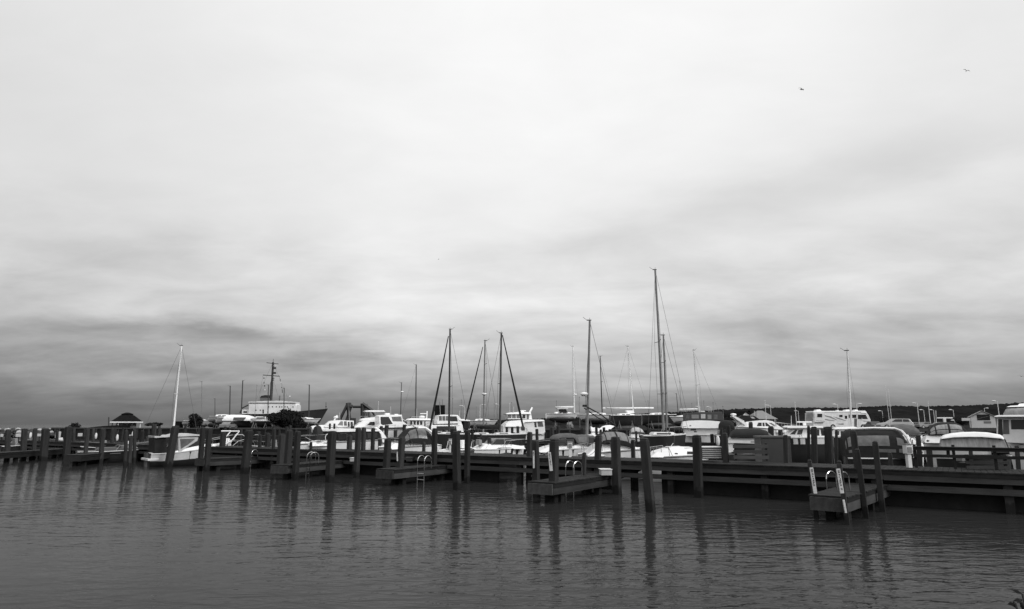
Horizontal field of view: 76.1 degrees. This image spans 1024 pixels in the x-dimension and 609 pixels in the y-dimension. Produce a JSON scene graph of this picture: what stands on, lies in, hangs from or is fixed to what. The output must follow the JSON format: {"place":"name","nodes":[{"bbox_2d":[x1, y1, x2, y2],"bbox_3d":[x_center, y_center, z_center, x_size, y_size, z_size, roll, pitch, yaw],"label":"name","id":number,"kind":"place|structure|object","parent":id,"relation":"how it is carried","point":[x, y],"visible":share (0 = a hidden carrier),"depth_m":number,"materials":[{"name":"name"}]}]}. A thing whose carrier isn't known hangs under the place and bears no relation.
{"place":"outdoors","nodes":[
{"label":"outdoors","id":0,"kind":"place"},
{"bbox_2d":[0,424,1023,608],"bbox_3d":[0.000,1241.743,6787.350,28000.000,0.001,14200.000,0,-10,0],"label":"water","id":1,"kind":"structure","parent":0,"point":[118,535],"depth_m":16.16,"materials":[{"name":"grey liquid"}]},
{"bbox_2d":[4,429,10,459],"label":"piling","id":2,"kind":"object","parent":1,"relation":"in","point":[7,447],"visible":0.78,"depth_m":55.64,"materials":[{"name":"grey wood"}]},
{"bbox_2d":[0,438,30,451],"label":"open boat","id":3,"kind":"object","parent":1,"relation":"on","point":[15,445],"visible":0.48,"depth_m":65.69,"materials":[{"name":"paint"}]},
{"bbox_2d":[20,429,27,459],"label":"piling","id":4,"kind":"object","parent":1,"relation":"in","point":[24,436],"visible":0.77,"depth_m":55.62,"materials":[{"name":"grey wood"}]},
{"bbox_2d":[0,427,54,438],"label":"rock breakwater","id":5,"kind":"object","parent":1,"relation":"in","point":[14,431],"visible":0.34,"depth_m":137.71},
{"bbox_2d":[0,448,75,461],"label":"finger pier","id":6,"kind":"structure","parent":1,"relation":"on","point":[16,455],"depth_m":54.00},
{"bbox_2d":[39,429,49,460],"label":"piling","id":7,"kind":"object","parent":1,"relation":"in","point":[44,445],"visible":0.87,"depth_m":53.90,"materials":[{"name":"grey wood"}]},
{"bbox_2d":[62,426,72,459],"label":"piling","id":8,"kind":"object","parent":1,"relation":"in","point":[67,440],"visible":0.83,"depth_m":56.44,"materials":[{"name":"grey wood"}]},
{"bbox_2d":[63,452,110,465],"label":"finger pier","id":9,"kind":"structure","parent":1,"relation":"on","point":[83,458],"depth_m":48.17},
{"bbox_2d":[98,429,105,463],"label":"piling","id":10,"kind":"object","parent":1,"relation":"in","point":[102,442],"visible":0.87,"depth_m":50.29,"materials":[{"name":"grey wood"}]},
{"bbox_2d":[75,445,142,462],"bbox_3d":[-32.293,12.171,52.648,4.644,1.757,2.686,8,-13,-36],"label":"dark launch","id":11,"kind":"object","parent":1,"relation":"on","point":[117,454],"visible":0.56,"depth_m":51.96,"materials":[{"name":"paint"}]},
{"bbox_2d":[123,430,127,466],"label":"piling","id":12,"kind":"object","parent":1,"relation":"in","point":[125,449],"visible":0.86,"depth_m":46.49,"materials":[{"name":"black wood"}]},
{"bbox_2d":[144,343,196,443],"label":"sloop","id":13,"kind":"object","parent":1,"relation":"on","point":[174,420],"visible":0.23,"depth_m":71.35,"materials":[{"name":"paint"}]},
{"bbox_2d":[164,426,179,467],"bbox_3d":[-23.962,10.571,45.893,0.719,4.080,0.613,-7,-12,33],"label":"piling","id":14,"kind":"object","parent":1,"relation":"in","point":[171,448],"visible":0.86,"depth_m":45.87,"materials":[{"name":"black wood"}]},
{"bbox_2d":[141,433,231,466],"bbox_3d":[-23.978,10.970,48.764,5.996,2.726,2.686,9,-13,-39],"label":"cabin cruiser","id":15,"kind":"object","parent":1,"relation":"on","point":[186,451],"visible":0.62,"depth_m":47.38,"materials":[{"name":"paint"}]},
{"bbox_2d":[197,427,205,470],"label":"piling","id":16,"kind":"object","parent":1,"relation":"in","point":[201,443],"visible":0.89,"depth_m":43.26,"materials":[{"name":"black wood"}]},
{"bbox_2d":[203,428,212,471],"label":"piling","id":17,"kind":"object","parent":1,"relation":"in","point":[207,453],"visible":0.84,"depth_m":42.21,"materials":[{"name":"black wood"}]},
{"bbox_2d":[195,456,266,470],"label":"finger pier","id":18,"kind":"structure","parent":1,"relation":"in","point":[216,463],"depth_m":43.27,"materials":[{"name":"grey wood"}]},
{"bbox_2d":[240,430,253,473],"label":"piling","id":19,"kind":"object","parent":1,"relation":"in","point":[246,453],"visible":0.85,"depth_m":40.32,"materials":[{"name":"black wood"}]},
{"bbox_2d":[275,434,285,475],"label":"piling","id":20,"kind":"object","parent":1,"relation":"in","point":[281,448],"visible":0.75,"depth_m":38.68,"materials":[{"name":"black wood"}]},
{"bbox_2d":[235,359,326,426],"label":"museum ship","id":21,"kind":"object","parent":1,"relation":"on","point":[261,409],"visible":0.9,"depth_m":468.40,"materials":[{"name":"grey paint"}]},
{"bbox_2d":[283,430,292,477],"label":"piling","id":22,"kind":"object","parent":1,"relation":"in","point":[288,447],"visible":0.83,"depth_m":37.17,"materials":[{"name":"black wood"}]},
{"bbox_2d":[292,431,300,479],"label":"piling","id":23,"kind":"object","parent":1,"relation":"in","point":[296,455],"visible":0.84,"depth_m":35.67,"materials":[{"name":"black wood"}]},
{"bbox_2d":[270,459,348,478],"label":"finger pier","id":24,"kind":"structure","parent":1,"relation":"in","point":[285,469],"depth_m":36.98,"materials":[{"name":"grey wood"}]},
{"bbox_2d":[325,431,336,482],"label":"piling","id":25,"kind":"object","parent":1,"relation":"in","point":[330,458],"visible":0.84,"depth_m":34.31,"materials":[{"name":"black wood"}]},
{"bbox_2d":[311,413,354,430],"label":"sedan cruiser","id":26,"kind":"object","parent":1,"relation":"on","point":[343,424],"visible":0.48,"depth_m":91.23,"materials":[{"name":"grey paint"}]},
{"bbox_2d":[300,425,385,449],"bbox_3d":[-11.940,10.183,45.841,6.733,3.425,3.242,8,-13,-39],"label":"canvas topped cruiser","id":27,"kind":"object","parent":1,"relation":"on","point":[319,434],"visible":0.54,"depth_m":44.76,"materials":[{"name":"grey paint"}]},
{"bbox_2d":[353,428,360,477],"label":"piling","id":28,"kind":"object","parent":1,"relation":"in","point":[356,470],"visible":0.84,"depth_m":37.12,"materials":[{"name":"black wood"}]},
{"bbox_2d":[349,401,384,428],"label":"flybridge cruiser","id":29,"kind":"object","parent":1,"relation":"on","point":[364,422],"visible":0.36,"depth_m":88.20,"materials":[{"name":"grey paint"}]},
{"bbox_2d":[382,438,390,479],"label":"piling","id":30,"kind":"object","parent":1,"relation":"in","point":[387,453],"visible":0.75,"depth_m":35.68,"materials":[{"name":"black wood"}]},
{"bbox_2d":[374,413,407,436],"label":"raked window cruiser","id":31,"kind":"object","parent":1,"relation":"on","point":[394,420],"visible":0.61,"depth_m":85.36,"materials":[{"name":"grey paint"}]},
{"bbox_2d":[396,437,405,483],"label":"piling","id":32,"kind":"object","parent":1,"relation":"in","point":[401,450],"visible":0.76,"depth_m":33.76,"materials":[{"name":"black wood"}]},
{"bbox_2d":[378,426,441,451],"bbox_3d":[-7.040,9.864,43.848,3.995,3.336,3.185,5,-11,-24],"label":"domed cruiser","id":33,"kind":"object","parent":1,"relation":"on","point":[415,437],"visible":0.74,"depth_m":43.09,"materials":[{"name":"grey paint"}]},
{"bbox_2d":[376,464,452,484],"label":"finger pier","id":34,"kind":"structure","parent":1,"relation":"in","point":[395,475],"depth_m":33.24,"materials":[{"name":"grey wood"}]},
{"bbox_2d":[406,411,436,427],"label":"pilothouse trawler","id":35,"kind":"object","parent":1,"relation":"on","point":[421,421],"visible":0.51,"depth_m":82.18,"materials":[{"name":"grey paint"}]},
{"bbox_2d":[431,428,437,479],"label":"piling","id":36,"kind":"object","parent":1,"relation":"in","point":[434,446],"visible":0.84,"depth_m":35.74,"materials":[{"name":"black wood"}]},
{"bbox_2d":[427,410,470,432],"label":"enclosed flybridge yacht","id":37,"kind":"object","parent":1,"relation":"on","point":[460,424],"visible":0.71,"depth_m":80.42,"materials":[{"name":"paint"}]},
{"bbox_2d":[429,327,470,448],"bbox_3d":[-6.295,8.875,65.453,4.535,13.440,2.885,2,-11,-13],"label":"sloop","id":38,"kind":"object","parent":1,"relation":"on","point":[443,439],"visible":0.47,"depth_m":64.93,"materials":[{"name":"paint"}]},
{"bbox_2d":[452,431,460,489],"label":"piling","id":39,"kind":"object","parent":1,"relation":"in","point":[456,455],"visible":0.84,"depth_m":30.39,"materials":[{"name":"black wood"}]},
{"bbox_2d":[464,430,469,483],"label":"piling","id":40,"kind":"object","parent":1,"relation":"in","point":[467,459],"visible":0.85,"depth_m":33.72,"materials":[{"name":"black wood"}]},
{"bbox_2d":[465,339,498,446],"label":"sloop","id":41,"kind":"object","parent":1,"relation":"on","point":[484,393],"visible":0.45,"depth_m":69.20,"materials":[{"name":"paint"}]},
{"bbox_2d":[470,438,524,472],"bbox_3d":[-0.882,9.883,41.862,3.612,2.586,2.885,3,-11,-15],"label":"cruiser","id":42,"kind":"object","parent":1,"relation":"on","point":[498,445],"visible":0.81,"depth_m":41.02,"materials":[{"name":"paint"}]},
{"bbox_2d":[480,330,525,453],"bbox_3d":[-0.808,8.743,62.493,4.456,12.636,2.885,2,-10,-9],"label":"sloop","id":43,"kind":"object","parent":1,"relation":"on","point":[499,434],"visible":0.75,"depth_m":61.84,"materials":[{"name":"paint"}]},
{"bbox_2d":[0,439,1023,513],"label":"pier","id":44,"kind":"structure","parent":1,"relation":"in","point":[1001,490],"depth_m":27.27,"materials":[{"name":"grey wood"}]},
{"bbox_2d":[621,469,640,488],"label":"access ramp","id":45,"kind":"structure","parent":44,"relation":"attached to","point":[634,483],"depth_m":30.88,"materials":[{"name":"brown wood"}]},
{"bbox_2d":[702,446,721,458],"bbox_3d":[8.810,6.615,29.288,0.926,0.529,0.860,0,-10,0],"label":"dock box","id":46,"kind":"object","parent":44,"relation":"on","point":[711,452],"visible":0.7,"depth_m":28.88,"materials":[{"name":"white plastic"}]},
{"bbox_2d":[731,443,768,460],"bbox_3d":[10.328,6.398,28.470,1.458,0.737,0.580,-1,-10,8],"label":"slatted bench","id":47,"kind":"object","parent":44,"relation":"on","point":[735,452],"visible":1,"depth_m":28.19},
{"bbox_2d":[753,436,791,462],"bbox_3d":[12.039,6.672,30.244,1.396,1.189,0.960,0,-10,0],"label":"dock box","id":48,"kind":"object","parent":44,"relation":"on","point":[775,447],"visible":0.8,"depth_m":29.84,"materials":[{"name":"paint"}]},
{"bbox_2d":[901,444,912,467],"bbox_3d":[15.087,5.754,24.932,0.258,0.891,0.300,0,-10,0],"label":"power pedestal","id":49,"kind":"object","parent":44,"relation":"on","point":[907,450],"visible":1,"depth_m":24.85,"materials":[{"name":"white paint"}]},
{"bbox_2d":[912,444,1023,469],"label":"pier railing","id":50,"kind":"object","parent":44,"relation":"on","point":[994,449],"visible":0.96,"depth_m":24.29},
{"bbox_2d":[958,454,1009,469],"bbox_3d":[17.638,5.904,24.519,1.488,0.573,0.580,-1,-10,6],"label":"slatted bench","id":51,"kind":"object","parent":44,"relation":"on","point":[1004,462],"visible":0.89,"depth_m":24.24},
{"bbox_2d":[498,407,544,439],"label":"boat","id":52,"kind":"object","parent":1,"relation":"on","point":[532,425],"visible":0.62,"depth_m":77.08,"materials":[{"name":"grey paint"}]},
{"bbox_2d":[51,427,996,439],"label":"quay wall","id":53,"kind":"structure","parent":1,"relation":"in","point":[215,431],"depth_m":121.66,"materials":[{"name":"concrete"}]},
{"bbox_2d":[526,432,532,483],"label":"piling","id":54,"kind":"object","parent":1,"relation":"in","point":[529,451],"visible":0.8,"depth_m":33.78,"materials":[{"name":"black wood"}]},
{"bbox_2d":[532,440,540,497],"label":"piling","id":55,"kind":"object","parent":1,"relation":"in","point":[536,469],"visible":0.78,"depth_m":27.27,"materials":[{"name":"black wood"}]},
{"bbox_2d":[548,439,558,502],"bbox_3d":[1.623,7.115,25.701,0.380,3.630,0.352,-7,-12,33],"label":"piling","id":56,"kind":"object","parent":1,"relation":"in","point":[554,451],"visible":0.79,"depth_m":25.74,"materials":[{"name":"black wood"}]},
{"bbox_2d":[525,433,594,455],"bbox_3d":[3.069,9.170,38.965,4.581,2.950,3.085,1,-10,-5],"label":"grey canopy cruiser","id":57,"kind":"object","parent":1,"relation":"on","point":[563,438],"visible":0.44,"depth_m":38.12,"materials":[{"name":"paint"}]},
{"bbox_2d":[527,473,611,501],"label":"finger pier","id":58,"kind":"structure","parent":1,"relation":"in","point":[562,486],"depth_m":26.09,"materials":[{"name":"grey wood"}]},
{"bbox_2d":[147,434,1012,465],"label":"pier","id":59,"kind":"structure","parent":1,"relation":"in","point":[304,439],"depth_m":90.33,"materials":[{"name":"grey wood"}]},
{"bbox_2d":[574,317,616,443],"bbox_3d":[5.497,6.601,47.636,3.729,11.517,2.818,5,-11,-24],"label":"sloop","id":60,"kind":"object","parent":1,"relation":"on","point":[586,406],"visible":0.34,"depth_m":47.53,"materials":[{"name":"paint"}]},
{"bbox_2d":[593,435,601,488],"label":"piling","id":61,"kind":"object","parent":1,"relation":"in","point":[598,445],"visible":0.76,"depth_m":30.98,"materials":[{"name":"black wood"}]},
{"bbox_2d":[576,431,642,479],"bbox_3d":[5.458,8.747,37.019,3.628,3.082,3.185,1,-10,-3],"label":"striped canopy cruiser","id":62,"kind":"object","parent":1,"relation":"on","point":[625,444],"visible":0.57,"depth_m":36.02,"materials":[{"name":"grey paint"}]},
{"bbox_2d":[611,436,621,494],"bbox_3d":[4.552,7.609,28.481,0.330,3.656,0.330,-7,-12,33],"label":"piling","id":63,"kind":"object","parent":1,"relation":"in","point":[616,466],"visible":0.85,"depth_m":28.46,"materials":[{"name":"black wood"}]},
{"bbox_2d":[628,427,644,440],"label":"canopy boat","id":64,"kind":"object","parent":1,"relation":"on","point":[633,430],"visible":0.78,"depth_m":66.73,"materials":[{"name":"grey paint"}]},
{"bbox_2d":[639,438,655,512],"bbox_3d":[4.790,6.549,22.849,0.446,3.719,0.390,-7,-12,33],"label":"piling","id":65,"kind":"object","parent":1,"relation":"in","point":[648,487],"visible":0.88,"depth_m":22.85,"materials":[{"name":"black wood"}]},
{"bbox_2d":[640,268,687,451],"bbox_3d":[12.875,5.244,55.964,3.987,17.378,3.284,0,-10,1],"label":"ketch","id":66,"kind":"object","parent":1,"relation":"on","point":[659,439],"visible":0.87,"depth_m":55.09,"materials":[{"name":"paint"}]},
{"bbox_2d":[639,445,707,481],"bbox_3d":[8.568,8.762,35.008,3.395,2.330,2.985,-1,-10,6],"label":"white day sailer","id":67,"kind":"object","parent":1,"relation":"on","point":[675,452],"visible":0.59,"depth_m":34.16,"materials":[{"name":"grey paint"}]},
{"bbox_2d":[692,435,703,497],"bbox_3d":[7.742,7.332,27.228,0.354,3.750,0.340,-7,-12,33],"label":"piling","id":68,"kind":"object","parent":1,"relation":"in","point":[697,466],"visible":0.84,"depth_m":27.21,"materials":[{"name":"black wood"}]},
{"bbox_2d":[681,411,723,441],"bbox_3d":[18.820,12.925,64.782,3.998,5.230,4.083,-2,-11,12],"label":"boat","id":69,"kind":"object","parent":1,"relation":"on","point":[703,425],"visible":0.57,"depth_m":63.29,"materials":[{"name":"grey paint"}]},
{"bbox_2d":[714,420,734,446],"bbox_3d":[19.333,12.270,58.759,2.073,3.758,2.286,-2,-11,13],"label":"dark covered boat","id":70,"kind":"object","parent":1,"relation":"on","point":[723,424],"visible":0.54,"depth_m":58.26,"materials":[{"name":"fabric"}]},
{"bbox_2d":[721,433,728,462],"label":"piling","id":71,"kind":"object","parent":1,"relation":"in","point":[725,449],"visible":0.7,"depth_m":28.63,"materials":[{"name":"black wood"}]},
{"bbox_2d":[728,428,771,460],"bbox_3d":[13.368,8.484,36.085,3.334,3.265,2.885,-3,-11,16],"label":"covered pontoon boat","id":72,"kind":"object","parent":1,"relation":"on","point":[743,436],"visible":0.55,"depth_m":35.27,"materials":[{"name":"fabric"}]},
{"bbox_2d":[730,411,795,435],"bbox_3d":[24.119,12.669,62.672,5.912,4.978,3.883,-3,-11,15],"label":"sport yacht","id":73,"kind":"object","parent":1,"relation":"on","point":[761,424],"visible":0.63,"depth_m":61.75,"materials":[{"name":"grey paint"}]},
{"bbox_2d":[783,435,788,462],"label":"piling","id":74,"kind":"object","parent":1,"relation":"in","point":[785,449],"visible":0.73,"depth_m":28.21,"materials":[{"name":"black wood"}]},
{"bbox_2d":[775,416,824,463],"bbox_3d":[19.792,9.727,45.078,3.572,4.048,3.284,-3,-11,16],"label":"hardtop cruiser","id":75,"kind":"object","parent":1,"relation":"on","point":[798,439],"visible":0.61,"depth_m":43.83,"materials":[{"name":"paint"}]},
{"bbox_2d":[811,426,817,462],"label":"piling","id":76,"kind":"object","parent":1,"relation":"in","point":[814,451],"visible":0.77,"depth_m":35.75,"materials":[{"name":"black wood"}]},
{"bbox_2d":[824,426,832,463],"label":"piling","id":77,"kind":"object","parent":1,"relation":"in","point":[828,444],"visible":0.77,"depth_m":35.72,"materials":[{"name":"black wood"}]},
{"bbox_2d":[837,460,849,524],"bbox_3d":[10.131,6.316,19.844,0.339,3.100,0.179,0,-10,0],"label":"piling","id":78,"kind":"object","parent":1,"relation":"in","point":[844,497],"visible":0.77,"depth_m":19.87,"materials":[{"name":"black wood"}]},
{"bbox_2d":[832,349,858,463],"bbox_3d":[26.013,8.116,51.379,2.022,9.480,2.685,-4,-11,21],"label":"white sloop","id":79,"kind":"object","parent":1,"relation":"on","point":[840,430],"visible":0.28,"depth_m":50.98,"materials":[{"name":"paint"}]},
{"bbox_2d":[808,482,891,519],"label":"finger pier","id":80,"kind":"structure","parent":1,"relation":"in","point":[829,502],"depth_m":20.92,"materials":[{"name":"grey wood"}]},
{"bbox_2d":[850,430,858,482],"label":"piling","id":81,"kind":"object","parent":1,"relation":"in","point":[854,439],"visible":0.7,"depth_m":25.04,"materials":[{"name":"black wood"}]},
{"bbox_2d":[854,448,868,518],"bbox_3d":[11.430,6.416,21.244,0.283,3.405,0.242,-7,-12,33],"label":"piling","id":82,"kind":"object","parent":1,"relation":"in","point":[861,484],"visible":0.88,"depth_m":21.29,"materials":[{"name":"black wood"}]},
{"bbox_2d":[840,427,914,465],"bbox_3d":[18.374,7.802,32.615,3.337,3.360,3.190,-4,-11,21],"label":"arched canopy boat","id":83,"kind":"object","parent":1,"relation":"on","point":[890,439],"visible":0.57,"depth_m":31.61,"materials":[{"name":"paint"}]},
{"bbox_2d":[872,441,885,511],"bbox_3d":[12.865,6.605,22.838,0.225,3.606,0.212,-7,-12,33],"label":"piling","id":84,"kind":"object","parent":1,"relation":"in","point":[879,481],"visible":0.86,"depth_m":22.87,"materials":[{"name":"black wood"}]},
{"bbox_2d":[885,386,924,464],"bbox_3d":[29.220,9.279,49.128,2.993,6.385,2.885,-4,-11,19],"label":"canopy boat","id":85,"kind":"object","parent":1,"relation":"on","point":[911,430],"visible":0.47,"depth_m":48.10,"materials":[{"name":"fabric"}]},
{"bbox_2d":[919,410,990,466],"bbox_3d":[28.963,9.186,43.022,3.697,4.375,3.484,-5,-12,27],"label":"glass dome cruiser","id":86,"kind":"object","parent":1,"relation":"on","point":[936,431],"visible":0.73,"depth_m":42.37,"materials":[{"name":"grey paint"}]},
{"bbox_2d":[936,432,1011,468],"bbox_3d":[21.317,7.470,30.169,2.917,3.135,3.085,-6,-12,32],"label":"tarpaulin covered boat","id":87,"kind":"object","parent":1,"relation":"on","point":[972,439],"visible":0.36,"depth_m":29.38,"materials":[{"name":"paint"}]},
{"bbox_2d":[994,403,1023,469],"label":"trawler yacht","id":88,"kind":"object","parent":1,"relation":"on","point":[1010,425],"visible":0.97,"depth_m":35.73,"materials":[{"name":"grey paint"}]},
{"bbox_2d":[0,0,1023,423],"label":"sky","id":89,"kind":"structure","parent":0,"point":[324,190],"materials":[{"name":"grey"}]},
{"bbox_2d":[252,425,996,431],"bbox_3d":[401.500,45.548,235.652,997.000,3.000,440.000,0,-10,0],"label":"boat yard ground","id":90,"kind":"structure","parent":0,"point":[966,427],"depth_m":188.85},
{"bbox_2d":[108,413,142,427],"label":"harbour pavilion","id":91,"kind":"structure","parent":90,"relation":"on","point":[131,419],"depth_m":145.88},
{"bbox_2d":[188,413,203,427],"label":"round bush","id":92,"kind":"object","parent":90,"relation":"on","point":[197,420],"visible":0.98,"depth_m":131.33,"materials":[{"name":"black plant"}]},
{"bbox_2d":[222,415,254,427],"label":"shrink wrapped boat","id":93,"kind":"object","parent":90,"relation":"on","point":[241,421],"visible":0.82,"depth_m":125.69,"materials":[{"name":"paint"}]},
{"bbox_2d":[263,408,304,427],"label":"bush","id":94,"kind":"object","parent":90,"relation":"on","point":[286,417],"visible":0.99,"depth_m":119.53,"materials":[{"name":"black plant"}]},
{"bbox_2d":[303,385,320,427],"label":"laid up sailboat","id":95,"kind":"object","parent":90,"relation":"on","point":[310,421],"visible":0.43,"depth_m":132.47,"materials":[{"name":"grey paint"}]},
{"bbox_2d":[338,402,376,424],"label":"boat hoist","id":96,"kind":"object","parent":90,"relation":"on","point":[363,406],"visible":0.76,"depth_m":184.45,"materials":[{"name":"paint"}]},
{"bbox_2d":[470,419,497,427],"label":"laid up sailboat","id":97,"kind":"object","parent":90,"relation":"on","point":[476,423],"visible":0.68,"depth_m":109.24,"materials":[{"name":"white paint"}]},
{"bbox_2d":[546,346,579,428],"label":"laid up sailboat","id":98,"kind":"object","parent":90,"relation":"on","point":[562,416],"visible":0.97,"depth_m":115.67,"materials":[{"name":"grey paint"}]},
{"bbox_2d":[576,356,614,428],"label":"laid up sailboat","id":99,"kind":"object","parent":90,"relation":"on","point":[594,421],"visible":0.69,"depth_m":109.63,"materials":[{"name":"grey paint"}]},
{"bbox_2d":[607,348,653,428],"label":"laid up sailboat","id":100,"kind":"object","parent":90,"relation":"on","point":[626,420],"visible":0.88,"depth_m":105.62,"materials":[{"name":"paint"}]},
{"bbox_2d":[641,393,677,428],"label":"laid up sailboat","id":101,"kind":"object","parent":90,"relation":"on","point":[653,419],"visible":0.69,"depth_m":121.20,"materials":[{"name":"paint"}]},
{"bbox_2d":[669,349,717,429],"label":"laid up sailboat","id":102,"kind":"object","parent":90,"relation":"on","point":[677,420],"visible":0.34,"depth_m":96.68,"materials":[{"name":"grey paint"}]},
{"bbox_2d":[805,409,870,428],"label":"motorhome","id":103,"kind":"object","parent":90,"relation":"on","point":[833,419],"visible":0.83,"depth_m":113.11,"materials":[{"name":"white paint"}]},
{"bbox_2d":[876,419,913,426],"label":"parked car","id":104,"kind":"object","parent":90,"relation":"on","point":[899,421],"visible":0.62,"depth_m":95.69,"materials":[{"name":"silver metal"}]},
{"bbox_2d":[433,402,1022,424],"bbox_3d":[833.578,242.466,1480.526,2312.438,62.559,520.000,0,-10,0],"label":"hills","id":105,"kind":"structure","parent":0,"point":[782,415],"depth_m":1406.74,"materials":[{"name":"plant"}]},
{"bbox_2d":[745,411,776,423],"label":"grey roofed house","id":106,"kind":"structure","parent":0,"point":[760,415],"depth_m":203.14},
{"bbox_2d":[961,411,996,427],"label":"house","id":107,"kind":"structure","parent":0,"point":[981,419],"depth_m":172.32,"materials":[{"name":"white"}]},
{"bbox_2d":[1007,589,1023,608],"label":"shore weed","id":108,"kind":"object","parent":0,"point":[1017,600],"visible":1,"depth_m":3.60,"materials":[{"name":"black plant"}]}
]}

